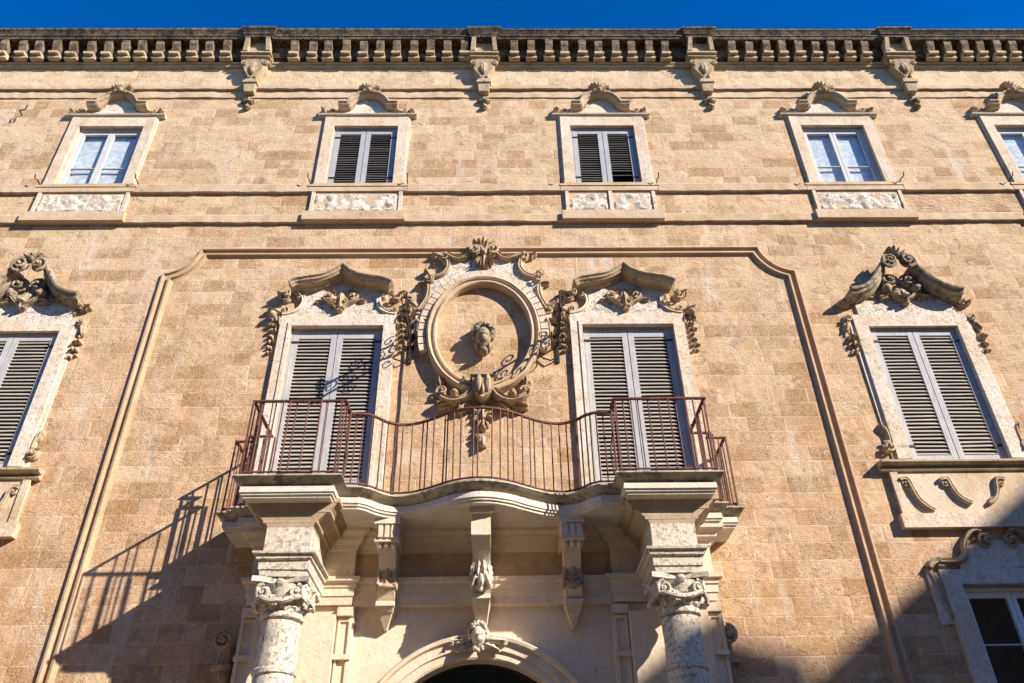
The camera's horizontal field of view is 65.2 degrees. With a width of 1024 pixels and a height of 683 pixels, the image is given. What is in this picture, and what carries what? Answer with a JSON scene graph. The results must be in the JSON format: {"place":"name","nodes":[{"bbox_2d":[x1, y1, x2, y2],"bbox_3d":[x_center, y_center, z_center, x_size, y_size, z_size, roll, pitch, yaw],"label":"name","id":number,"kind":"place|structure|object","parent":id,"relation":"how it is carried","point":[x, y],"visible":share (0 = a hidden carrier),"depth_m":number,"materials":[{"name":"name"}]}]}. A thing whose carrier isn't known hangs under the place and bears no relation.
{"place":"outdoors","nodes":[
{"label":"outdoors","id":0,"kind":"place"},
{"bbox_2d":[0,0,1023,28],"label":"sky","id":1,"kind":"structure","parent":0,"point":[230,14],"materials":[{"name":"blue"}]},
{"label":"street","id":2,"kind":"structure","parent":0,"visible":0},
{"bbox_2d":[0,26,1023,682],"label":"palazzo","id":3,"kind":"structure","parent":2,"relation":"on","point":[794,258],"depth_m":12.18,"materials":[{"name":"stone"}]},
{"bbox_2d":[0,248,93,538],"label":"tall window","id":4,"kind":"structure","parent":3,"relation":"in","point":[30,375],"depth_m":12.01,"materials":[{"name":"stone"}]},
{"bbox_2d":[18,81,166,224],"bbox_3d":[-7.463,-3.420,14.609,1.867,3.591,0.596,0,-35,-1],"label":"attic window","id":5,"kind":"structure","parent":3,"relation":"in","point":[99,177],"depth_m":14.49,"materials":[{"name":"stone"}]},
{"bbox_2d":[246,261,412,505],"bbox_3d":[-2.668,0.669,11.743,2.270,4.361,0.635,0,-35,-1],"label":"balcony door","id":6,"kind":"structure","parent":3,"relation":"in","point":[355,365],"depth_m":12.05,"materials":[{"name":"wood"}]},
{"bbox_2d":[301,82,416,223],"bbox_3d":[-2.724,-3.452,14.687,1.867,3.591,0.586,0,-35,-1],"label":"attic window","id":7,"kind":"structure","parent":3,"relation":"in","point":[365,181],"depth_m":14.60,"materials":[{"name":"stone"}]},
{"bbox_2d":[392,327,405,494],"bbox_3d":[-1.617,0.988,11.501,0.034,3.390,0.019,0,-35,-1],"label":"wall cable","id":8,"kind":"object","parent":3,"relation":"attached to","point":[399,414],"depth_m":11.45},
{"bbox_2d":[393,291,414,363],"bbox_3d":[-1.636,-0.243,11.810,0.359,0.763,0.960,0,-35,-1],"label":"iron bracket","id":9,"kind":"object","parent":3,"relation":"attached to","point":[409,327],"visible":1,"depth_m":11.91,"materials":[{"name":"black metal"}]},
{"bbox_2d":[422,664,536,682],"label":"portal door","id":10,"kind":"structure","parent":3,"relation":"in","point":[475,673],"depth_m":9.33,"materials":[{"name":"brown metal"}]},
{"bbox_2d":[221,397,738,510],"bbox_3d":[-0.387,1.574,10.165,6.540,1.015,1.679,0,-35,-1],"label":"balcony railing","id":11,"kind":"object","parent":3,"relation":"on","point":[611,412],"visible":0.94,"depth_m":9.79,"materials":[{"name":"red metal"}]},
{"bbox_2d":[540,291,564,362],"bbox_3d":[0.594,-0.256,11.849,0.359,0.763,0.960,0,-35,-1],"label":"iron bracket","id":12,"kind":"object","parent":3,"relation":"attached to","point":[557,345],"visible":1,"depth_m":11.94,"materials":[{"name":"black metal"}]},
{"bbox_2d":[552,81,664,222],"bbox_3d":[1.705,-3.479,14.763,1.867,3.591,0.586,0,-35,-1],"label":"attic window","id":13,"kind":"structure","parent":3,"relation":"in","point":[601,183],"depth_m":14.69,"materials":[{"name":"stone"}]},
{"bbox_2d":[553,260,709,486],"bbox_3d":[1.801,0.642,11.820,2.270,4.361,0.635,0,-35,-1],"label":"balcony door","id":14,"kind":"structure","parent":3,"relation":"in","point":[622,300],"depth_m":12.13,"materials":[{"name":"wood"}]},
{"bbox_2d":[779,81,918,221],"bbox_3d":[6.075,-3.503,14.842,1.867,3.591,0.596,0,-35,-1],"label":"attic window","id":15,"kind":"structure","parent":3,"relation":"in","point":[844,181],"depth_m":14.72,"materials":[{"name":"stone"}]},
{"bbox_2d":[836,245,1023,529],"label":"tall window","id":16,"kind":"structure","parent":3,"relation":"in","point":[943,470],"depth_m":11.74,"materials":[{"name":"stone"}]},
{"bbox_2d":[925,527,1023,682],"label":"glazed window","id":17,"kind":"structure","parent":3,"relation":"in","point":[988,623],"depth_m":10.13,"materials":[{"name":"stone"}]},
{"bbox_2d":[968,81,1023,202],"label":"attic window","id":18,"kind":"structure","parent":3,"relation":"in","point":[1007,144],"depth_m":15.26,"materials":[{"name":"stone"}]}
]}

